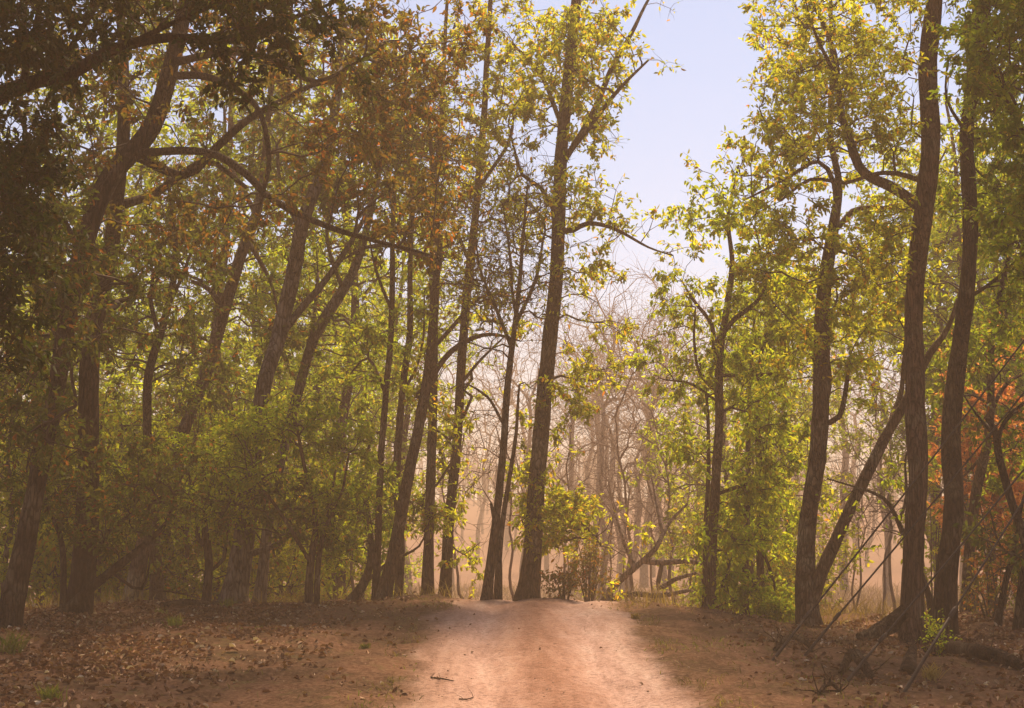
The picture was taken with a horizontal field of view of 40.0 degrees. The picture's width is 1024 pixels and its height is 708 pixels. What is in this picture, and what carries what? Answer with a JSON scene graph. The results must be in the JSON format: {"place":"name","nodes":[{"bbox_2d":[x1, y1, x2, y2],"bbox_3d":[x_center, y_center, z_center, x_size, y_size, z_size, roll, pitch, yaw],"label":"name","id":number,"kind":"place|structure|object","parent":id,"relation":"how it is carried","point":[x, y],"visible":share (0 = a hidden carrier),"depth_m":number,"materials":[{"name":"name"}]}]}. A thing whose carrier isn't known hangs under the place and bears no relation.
{"place":"outdoors","nodes":[
{"label":"outdoors","id":0,"kind":"place"},
{"bbox_2d":[0,498,1023,707],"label":"ground","id":1,"kind":"structure","parent":0,"point":[286,688],"depth_m":20.67,"materials":[{"name":"soil"}]},
{"bbox_2d":[0,357,123,596],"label":"leafy tree","id":2,"kind":"object","parent":1,"relation":"on","point":[45,567],"visible":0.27,"depth_m":35.64,"materials":[{"name":"green plant"}]},
{"bbox_2d":[0,379,165,603],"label":"leafy tree","id":3,"kind":"object","parent":1,"relation":"on","point":[4,564],"visible":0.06,"depth_m":36.05,"materials":[{"name":"green plant"}]},
{"bbox_2d":[0,221,168,604],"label":"leafy tree","id":4,"kind":"object","parent":1,"relation":"on","point":[103,392],"visible":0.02,"depth_m":46.62,"materials":[{"name":"green plant"}]},
{"bbox_2d":[0,383,200,602],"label":"leafy tree","id":5,"kind":"object","parent":1,"relation":"on","point":[129,544],"visible":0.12,"depth_m":35.33,"materials":[{"name":"green plant"}]},
{"bbox_2d":[5,397,203,602],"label":"leafy tree","id":6,"kind":"object","parent":1,"relation":"on","point":[140,418],"visible":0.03,"depth_m":38.49,"materials":[{"name":"green plant"}]},
{"bbox_2d":[0,359,224,616],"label":"understory tree","id":7,"kind":"object","parent":1,"relation":"on","point":[141,474],"visible":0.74,"depth_m":25.65,"materials":[{"name":"green plant"}]},
{"bbox_2d":[1,39,232,454],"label":"leafy tree","id":8,"kind":"object","parent":1,"relation":"on","point":[108,131],"visible":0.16,"depth_m":41.57,"materials":[{"name":"green plant"}]},
{"bbox_2d":[0,0,311,615],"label":"stout tree","id":9,"kind":"object","parent":1,"relation":"on","point":[90,331],"visible":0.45,"depth_m":26.05,"materials":[{"name":"green plant"}]},
{"bbox_2d":[77,161,254,601],"bbox_3d":[-7.731,0.758,31.203,4.336,10.117,3.688,0,-8,0],"label":"slender tree","id":10,"kind":"object","parent":1,"relation":"on","point":[150,367],"visible":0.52,"depth_m":30.99,"materials":[{"name":"green plant"}]},
{"bbox_2d":[99,430,239,601],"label":"leafy tree","id":11,"kind":"object","parent":1,"relation":"on","point":[193,568],"visible":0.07,"depth_m":37.25,"materials":[{"name":"green plant"}]},
{"bbox_2d":[100,380,253,600],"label":"forked sapling","id":12,"kind":"object","parent":1,"relation":"on","point":[205,541],"visible":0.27,"depth_m":30.73,"materials":[{"name":"green plant"}]},
{"bbox_2d":[103,276,254,596],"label":"leafy tree","id":13,"kind":"object","parent":1,"relation":"on","point":[173,381],"visible":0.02,"depth_m":55.81,"materials":[{"name":"green plant"}]},
{"bbox_2d":[0,0,377,403],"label":"overhanging tree","id":14,"kind":"object","parent":1,"relation":"on","point":[27,49],"visible":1,"depth_m":15.41,"materials":[{"name":"green plant"}]},
{"bbox_2d":[99,399,290,599],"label":"leafy tree","id":15,"kind":"object","parent":1,"relation":"on","point":[184,569],"visible":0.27,"depth_m":36.10,"materials":[{"name":"green plant"}]},
{"bbox_2d":[118,323,306,600],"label":"leafy tree","id":16,"kind":"object","parent":1,"relation":"on","point":[249,367],"visible":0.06,"depth_m":46.90,"materials":[{"name":"green plant"}]},
{"bbox_2d":[92,0,378,600],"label":"leafy tree","id":17,"kind":"object","parent":1,"relation":"on","point":[203,318],"visible":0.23,"depth_m":42.37,"materials":[{"name":"green plant"}]},
{"bbox_2d":[121,38,352,600],"bbox_3d":[-6.372,-1.299,34.596,4.750,15.450,4.819,-7,-10,41],"label":"crooked tree","id":18,"kind":"object","parent":1,"relation":"on","point":[136,576],"visible":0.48,"depth_m":34.30,"materials":[{"name":"green plant"}]},
{"bbox_2d":[0,0,499,632],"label":"leaning tree","id":19,"kind":"object","parent":1,"relation":"on","point":[110,176],"visible":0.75,"depth_m":24.83,"materials":[{"name":"yellow-green leaf"},{"name":"twig bark"},{"name":"dark bark"}]},
{"bbox_2d":[163,401,344,601],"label":"leafy tree","id":20,"kind":"object","parent":1,"relation":"on","point":[279,560],"visible":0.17,"depth_m":38.23,"materials":[{"name":"green plant"}]},
{"bbox_2d":[155,243,356,589],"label":"leafy tree","id":21,"kind":"object","parent":1,"relation":"on","point":[274,389],"visible":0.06,"depth_m":53.86,"materials":[{"name":"green plant"}]},
{"bbox_2d":[154,383,390,604],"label":"understory tree","id":22,"kind":"object","parent":1,"relation":"on","point":[333,492],"visible":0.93,"depth_m":29.64,"materials":[{"name":"green plant"}]},
{"bbox_2d":[222,440,350,602],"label":"leafy tree","id":23,"kind":"object","parent":1,"relation":"on","point":[292,578],"visible":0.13,"depth_m":40.12,"materials":[{"name":"green plant"}]},
{"bbox_2d":[195,5,428,603],"bbox_3d":[-4.436,-1.263,32.096,5.768,14.597,4.283,5,-9,-33],"label":"pale tree","id":24,"kind":"object","parent":1,"relation":"on","point":[236,583],"visible":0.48,"depth_m":31.86,"materials":[{"name":"green plant"}]},
{"bbox_2d":[233,229,397,593],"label":"leafy tree","id":25,"kind":"object","parent":1,"relation":"on","point":[314,261],"visible":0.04,"depth_m":62.42,"materials":[{"name":"green plant"}]},
{"bbox_2d":[241,267,396,596],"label":"leafy tree","id":26,"kind":"object","parent":1,"relation":"on","point":[336,391],"visible":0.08,"depth_m":57.80,"materials":[{"name":"green plant"}]},
{"bbox_2d":[271,457,410,601],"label":"leafy tree","id":27,"kind":"object","parent":1,"relation":"on","point":[355,573],"visible":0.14,"depth_m":43.05,"materials":[{"name":"green plant"}]},
{"bbox_2d":[250,43,433,602],"bbox_3d":[-3.910,-0.792,35.582,3.942,14.620,3.844,-8,-11,44],"label":"pale tree","id":28,"kind":"object","parent":1,"relation":"on","point":[310,351],"visible":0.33,"depth_m":35.34,"materials":[{"name":"green plant"}]},
{"bbox_2d":[210,15,481,599],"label":"leafy tree","id":29,"kind":"object","parent":1,"relation":"on","point":[355,305],"visible":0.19,"depth_m":44.99,"materials":[{"name":"green plant"}]},
{"bbox_2d":[295,402,439,599],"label":"leafy tree","id":30,"kind":"object","parent":1,"relation":"on","point":[418,482],"visible":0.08,"depth_m":51.56,"materials":[{"name":"green plant"}]},
{"bbox_2d":[308,81,445,600],"bbox_3d":[-3.409,-0.340,33.841,3.688,13.111,3.456,0,-8,0],"label":"thin tree","id":31,"kind":"object","parent":1,"relation":"on","point":[375,339],"visible":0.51,"depth_m":33.55,"materials":[{"name":"green plant"}]},
{"bbox_2d":[299,463,456,600],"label":"bent sapling","id":32,"kind":"object","parent":1,"relation":"on","point":[356,593],"visible":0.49,"depth_m":32.93,"materials":[{"name":"green plant"}]},
{"bbox_2d":[307,220,492,585],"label":"leafy tree","id":33,"kind":"object","parent":1,"relation":"on","point":[406,428],"visible":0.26,"depth_m":51.79,"materials":[{"name":"green plant"}]},
{"bbox_2d":[359,107,460,596],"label":"thin tree","id":34,"kind":"object","parent":1,"relation":"on","point":[389,521],"visible":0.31,"depth_m":34.66,"materials":[{"name":"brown plant"}]},
{"bbox_2d":[284,54,591,599],"bbox_3d":[-1.733,-0.648,33.194,7.308,13.616,5.427,0,-8,0],"label":"curved tree","id":35,"kind":"object","parent":1,"relation":"on","point":[387,578],"visible":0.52,"depth_m":33.14,"materials":[{"name":"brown plant"}]},
{"bbox_2d":[386,0,498,594],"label":"straight tree","id":36,"kind":"object","parent":1,"relation":"on","point":[430,515],"visible":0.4,"depth_m":33.99,"materials":[{"name":"green plant"}]},
{"bbox_2d":[370,376,531,598],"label":"bare sapling","id":37,"kind":"object","parent":1,"relation":"on","point":[454,553],"visible":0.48,"depth_m":43.37,"materials":[{"name":"brown plant"}]},
{"bbox_2d":[397,0,546,597],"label":"straight tree","id":38,"kind":"object","parent":1,"relation":"on","point":[448,562],"visible":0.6,"depth_m":35.26,"materials":[{"name":"green plant"}]},
{"bbox_2d":[70,598,888,707],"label":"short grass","id":39,"kind":"structure","parent":1,"relation":"on","point":[609,608],"depth_m":21.00,"materials":[{"name":"brown plant"}]},
{"bbox_2d":[439,333,529,557],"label":"bare tree","id":40,"kind":"object","parent":1,"relation":"on","point":[480,517],"visible":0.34,"depth_m":178.77,"materials":[{"name":"brown plant"}]},
{"bbox_2d":[438,310,569,483],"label":"bare tree","id":41,"kind":"object","parent":1,"relation":"on","point":[517,358],"visible":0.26,"depth_m":133.06,"materials":[{"name":"brown plant"}]},
{"bbox_2d":[442,378,576,599],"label":"bare sapling","id":42,"kind":"object","parent":1,"relation":"on","point":[510,567],"visible":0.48,"depth_m":41.97,"materials":[{"name":"brown plant"}]},
{"bbox_2d":[0,591,1023,707],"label":"leaf litter","id":43,"kind":"object","parent":1,"relation":"on","point":[56,664],"visible":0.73,"depth_m":22.05,"materials":[{"name":"brown plant"}]},
{"bbox_2d":[25,574,1014,615],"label":"dry scrub","id":44,"kind":"object","parent":1,"relation":"on","point":[476,594],"visible":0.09,"depth_m":94.66,"materials":[{"name":"brown plant"}]},
{"bbox_2d":[26,578,1014,624],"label":"dry grass","id":45,"kind":"structure","parent":1,"relation":"on","point":[663,600],"depth_m":31.80,"materials":[{"name":"brown plant"}]},
{"bbox_2d":[453,263,588,575],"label":"bare tree","id":46,"kind":"object","parent":1,"relation":"on","point":[528,403],"visible":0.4,"depth_m":107.96,"materials":[{"name":"brown plant"}]},
{"bbox_2d":[495,402,632,594],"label":"bare sapling","id":47,"kind":"object","parent":1,"relation":"on","point":[564,567],"visible":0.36,"depth_m":44.46,"materials":[{"name":"brown plant"}]},
{"bbox_2d":[489,291,643,592],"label":"bare tree","id":48,"kind":"object","parent":1,"relation":"on","point":[571,470],"visible":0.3,"depth_m":113.03,"materials":[{"name":"brown plant"}]},
{"bbox_2d":[485,241,687,590],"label":"bare tree","id":49,"kind":"object","parent":1,"relation":"on","point":[597,426],"visible":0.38,"depth_m":117.27,"materials":[{"name":"brown plant"}]},
{"bbox_2d":[494,275,682,600],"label":"bare tree","id":50,"kind":"object","parent":1,"relation":"on","point":[605,404],"visible":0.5,"depth_m":79.57,"materials":[{"name":"brown plant"}]},
{"bbox_2d":[534,227,697,591],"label":"bare tree","id":51,"kind":"object","parent":1,"relation":"on","point":[620,544],"visible":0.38,"depth_m":106.91,"materials":[{"name":"brown plant"}]},
{"bbox_2d":[520,246,738,600],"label":"bare tree","id":52,"kind":"object","parent":1,"relation":"on","point":[636,480],"visible":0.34,"depth_m":88.56,"materials":[{"name":"brown plant"}]},
{"bbox_2d":[538,261,723,587],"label":"bare tree","id":53,"kind":"object","parent":1,"relation":"on","point":[643,578],"visible":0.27,"depth_m":122.39,"materials":[{"name":"brown plant"}]},
{"bbox_2d":[273,429,1014,551],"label":"wood","id":54,"kind":"object","parent":1,"relation":"on","point":[506,534],"visible":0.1,"depth_m":232.38,"materials":[{"name":"beige plant"}]},
{"bbox_2d":[589,451,705,600],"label":"fallen tree","id":55,"kind":"object","parent":1,"relation":"on","point":[638,564],"visible":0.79,"depth_m":37.38,"materials":[{"name":"brown wood"}]},
{"bbox_2d":[564,273,734,599],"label":"bare tree","id":56,"kind":"object","parent":1,"relation":"on","point":[664,574],"visible":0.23,"depth_m":101.79,"materials":[{"name":"brown plant"}]},
{"bbox_2d":[626,165,812,614],"bbox_3d":[4.751,0.811,31.288,4.471,10.406,4.037,0,-8,0],"label":"twin tree","id":57,"kind":"object","parent":1,"relation":"on","point":[727,575],"visible":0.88,"depth_m":30.93,"materials":[{"name":"green plant"}]},
{"bbox_2d":[615,329,827,611],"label":"leafy tree","id":58,"kind":"object","parent":1,"relation":"on","point":[649,465],"visible":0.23,"depth_m":45.84,"materials":[{"name":"green plant"}]},
{"bbox_2d":[661,421,842,612],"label":"leafy tree","id":59,"kind":"object","parent":1,"relation":"on","point":[693,522],"visible":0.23,"depth_m":41.33,"materials":[{"name":"green plant"}]},
{"bbox_2d":[695,251,819,614],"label":"thin tree","id":60,"kind":"object","parent":1,"relation":"on","point":[782,424],"visible":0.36,"depth_m":33.80,"materials":[{"name":"green plant"}]},
{"bbox_2d":[745,586,794,622],"bbox_3d":[5.729,5.533,30.491,1.525,1.081,1.191,0,-8,0],"label":"shrub","id":61,"kind":"object","parent":1,"relation":"on","point":[777,607],"visible":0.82,"depth_m":30.30,"materials":[{"name":"green plant"}]},
{"bbox_2d":[674,270,876,582],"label":"leafy tree","id":62,"kind":"object","parent":1,"relation":"on","point":[805,398],"visible":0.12,"depth_m":51.77,"materials":[{"name":"green plant"}]},
{"bbox_2d":[741,253,816,616],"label":"thin tree","id":63,"kind":"object","parent":1,"relation":"on","point":[762,560],"visible":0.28,"depth_m":34.55,"materials":[{"name":"green plant"}]},
{"bbox_2d":[698,244,867,614],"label":"leafy tree","id":64,"kind":"object","parent":1,"relation":"on","point":[830,413],"visible":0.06,"depth_m":57.98,"materials":[{"name":"green plant"}]},
{"bbox_2d":[730,466,863,614],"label":"leafy tree","id":65,"kind":"object","parent":1,"relation":"on","point":[789,566],"visible":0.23,"depth_m":45.17,"materials":[{"name":"green plant"}]},
{"bbox_2d":[736,0,949,645],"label":"tree","id":66,"kind":"object","parent":1,"relation":"on","point":[909,625],"visible":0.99,"depth_m":26.89,"materials":[{"name":"green plant"}]},
{"bbox_2d":[789,242,900,589],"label":"bare tree","id":67,"kind":"object","parent":1,"relation":"on","point":[846,461],"visible":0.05,"depth_m":111.45,"materials":[{"name":"brown plant"}]},
{"bbox_2d":[680,0,1022,625],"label":"forked tree","id":68,"kind":"object","parent":1,"relation":"on","point":[810,578],"visible":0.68,"depth_m":30.06,"materials":[{"name":"green plant"}]},
{"bbox_2d":[801,430,904,611],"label":"bare sapling","id":69,"kind":"object","parent":1,"relation":"on","point":[860,585],"visible":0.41,"depth_m":46.11,"materials":[{"name":"brown plant"}]},
{"bbox_2d":[808,242,899,604],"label":"bare tree","id":70,"kind":"object","parent":1,"relation":"on","point":[886,544],"visible":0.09,"depth_m":91.79,"materials":[{"name":"brown plant"}]},
{"bbox_2d":[837,638,890,679],"bbox_3d":[5.018,4.342,19.989,0.761,0.546,1.004,7,-11,-43],"label":"dead branch","id":71,"kind":"object","parent":1,"relation":"on","point":[856,656],"visible":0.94,"depth_m":19.91,"materials":[{"name":"brown wood"}]},
{"bbox_2d":[794,346,942,609],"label":"bare sapling","id":72,"kind":"object","parent":1,"relation":"on","point":[890,574],"visible":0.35,"depth_m":50.12,"materials":[{"name":"brown plant"}]},
{"bbox_2d":[802,387,941,612],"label":"bare sapling","id":73,"kind":"object","parent":1,"relation":"on","point":[884,565],"visible":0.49,"depth_m":41.58,"materials":[{"name":"brown plant"}]},
{"bbox_2d":[815,409,963,619],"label":"slanting sapling","id":74,"kind":"object","parent":1,"relation":"on","point":[927,590],"visible":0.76,"depth_m":28.91,"materials":[{"name":"green plant"}]},
{"bbox_2d":[804,145,1021,559],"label":"leafy tree","id":75,"kind":"object","parent":1,"relation":"on","point":[836,404],"visible":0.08,"depth_m":50.42,"materials":[{"name":"green plant"}]},
{"bbox_2d":[832,346,996,585],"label":"bare sapling","id":76,"kind":"object","parent":1,"relation":"on","point":[933,558],"visible":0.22,"depth_m":43.60,"materials":[{"name":"brown plant"}]},
{"bbox_2d":[835,85,1023,609],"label":"leafy tree","id":77,"kind":"object","parent":1,"relation":"on","point":[956,234],"visible":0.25,"depth_m":44.13,"materials":[{"name":"green plant"}]},
{"bbox_2d":[898,431,962,607],"bbox_3d":[11.232,4.584,37.804,1.877,5.254,1.545,0,-8,0],"label":"shrub","id":78,"kind":"object","parent":1,"relation":"on","point":[927,527],"visible":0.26,"depth_m":37.58,"materials":[{"name":"plant"}]},
{"bbox_2d":[853,155,1023,607],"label":"leafy tree","id":79,"kind":"object","parent":1,"relation":"on","point":[932,436],"visible":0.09,"depth_m":45.96,"materials":[{"name":"green plant"}]},
{"bbox_2d":[915,608,961,656],"bbox_3d":[6.999,4.662,23.082,0.616,0.964,0.751,5,-9,-34],"label":"shrub","id":80,"kind":"object","parent":1,"relation":"on","point":[937,649],"visible":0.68,"depth_m":23.09,"materials":[{"name":"green plant"}]},
{"bbox_2d":[879,114,1023,612],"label":"slender tree","id":81,"kind":"object","parent":1,"relation":"on","point":[982,462],"visible":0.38,"depth_m":30.82,"materials":[{"name":"green plant"}]},
{"bbox_2d":[884,117,1023,599],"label":"leafy tree","id":82,"kind":"object","parent":1,"relation":"on","point":[992,271],"visible":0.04,"depth_m":49.93,"materials":[{"name":"green plant"}]},
{"bbox_2d":[891,0,1023,637],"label":"tree","id":83,"kind":"object","parent":1,"relation":"on","point":[945,597],"visible":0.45,"depth_m":27.23,"materials":[{"name":"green plant"}]},
{"bbox_2d":[923,630,1023,669],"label":"dead log","id":84,"kind":"object","parent":1,"relation":"on","point":[981,652],"visible":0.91,"depth_m":21.14,"materials":[{"name":"brown wood"}]},
{"bbox_2d":[925,298,1023,630],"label":"curved tree","id":85,"kind":"object","parent":1,"relation":"on","point":[989,425],"visible":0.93,"depth_m":26.94,"materials":[{"name":"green plant"}]},
{"bbox_2d":[925,269,1023,608],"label":"leafy tree","id":86,"kind":"object","parent":1,"relation":"on","point":[973,386],"visible":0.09,"depth_m":43.58,"materials":[{"name":"green plant"}]},
{"bbox_2d":[926,0,1023,298],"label":"edge tree","id":87,"kind":"object","parent":1,"relation":"on","point":[996,30],"visible":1,"depth_m":20.94,"materials":[{"name":"green plant"}]},
{"bbox_2d":[926,309,1023,608],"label":"red shrub","id":88,"kind":"object","parent":1,"relation":"on","point":[1018,495],"visible":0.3,"depth_m":34.74,"materials":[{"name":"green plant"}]},
{"bbox_2d":[958,556,1017,617],"bbox_3d":[9.772,4.802,28.684,1.786,1.433,1.478,0,-8,0],"label":"shrub","id":89,"kind":"object","parent":1,"relation":"on","point":[988,614],"visible":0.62,"depth_m":28.57,"materials":[{"name":"plant"}]},
{"bbox_2d":[963,494,1023,626],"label":"leaning sapling","id":90,"kind":"object","parent":1,"relation":"on","point":[1003,592],"visible":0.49,"depth_m":27.89,"materials":[{"name":"green plant"}]},
{"bbox_3d":[13.199,-0.741,23.317,0.292,11.874,0.294,0,-8,0],"label":"wooden pole","id":91,"kind":"object","parent":1,"relation":"on","visible":0},
{"bbox_2d":[771,340,1023,660],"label":"guy wire","id":92,"kind":"object","parent":91,"relation":"attached to","point":[806,617],"visible":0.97,"depth_m":21.33,"materials":[{"name":"metal"}]},
{"bbox_2d":[804,392,1023,655],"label":"guy wire","id":93,"kind":"object","parent":91,"relation":"attached to","point":[817,640],"visible":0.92,"depth_m":21.56,"materials":[{"name":"metal"}]},
{"bbox_2d":[844,468,1023,682],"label":"guy wire","id":94,"kind":"object","parent":91,"relation":"attached to","point":[867,656],"visible":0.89,"depth_m":19.62,"materials":[{"name":"metal"}]},
{"bbox_2d":[902,498,1023,691],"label":"guy wire","id":95,"kind":"object","parent":91,"relation":"attached to","point":[928,652],"visible":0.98,"depth_m":18.02,"materials":[{"name":"metal"}]},
{"bbox_2d":[0,0,1023,499],"label":"sky","id":96,"kind":"structure","parent":0,"point":[671,114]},
{"bbox_2d":[387,551,831,707],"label":"dirt track","id":97,"kind":"structure","parent":0,"point":[502,665],"depth_m":20.36,"materials":[{"name":"soil"}]},
{"bbox_2d":[393,107,608,599],"bbox_3d":[0.043,0.103,32.016,5.115,11.446,4.864,4,-9,-29],"label":"twiggy tree","id":98,"kind":"object","parent":97,"relation":"on","point":[493,566],"visible":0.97,"depth_m":32.15,"materials":[{"name":"brown plant"}]},
{"bbox_2d":[539,557,593,601],"bbox_3d":[1.210,5.109,31.519,1.232,1.124,1.269,0,-8,0],"label":"shrub","id":99,"kind":"object","parent":97,"relation":"on","point":[570,585],"visible":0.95,"depth_m":31.49,"materials":[{"name":"brown plant"}]},
{"bbox_2d":[564,532,619,601],"bbox_3d":[1.939,5.261,34.583,1.510,1.950,1.335,-1,-8,6],"label":"shrub","id":100,"kind":"object","parent":97,"relation":"on","point":[588,565],"visible":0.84,"depth_m":34.50,"materials":[{"name":"green plant"}]},
{"bbox_2d":[472,0,713,600],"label":"tall tree","id":101,"kind":"object","parent":97,"relation":"on","point":[574,66],"visible":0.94,"depth_m":33.25,"materials":[{"name":"green plant"}]},
{"bbox_2d":[544,423,691,591],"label":"bare sapling","id":102,"kind":"object","parent":97,"relation":"on","point":[615,506],"visible":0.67,"depth_m":42.36,"materials":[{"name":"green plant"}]},
{"bbox_2d":[549,329,696,600],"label":"bare sapling","id":103,"kind":"object","parent":97,"relation":"on","point":[626,500],"visible":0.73,"depth_m":45.46,"materials":[{"name":"brown plant"}]},
{"bbox_2d":[580,353,741,603],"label":"bare sapling","id":104,"kind":"object","parent":97,"relation":"on","point":[668,502],"visible":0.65,"depth_m":44.05,"materials":[{"name":"brown plant"}]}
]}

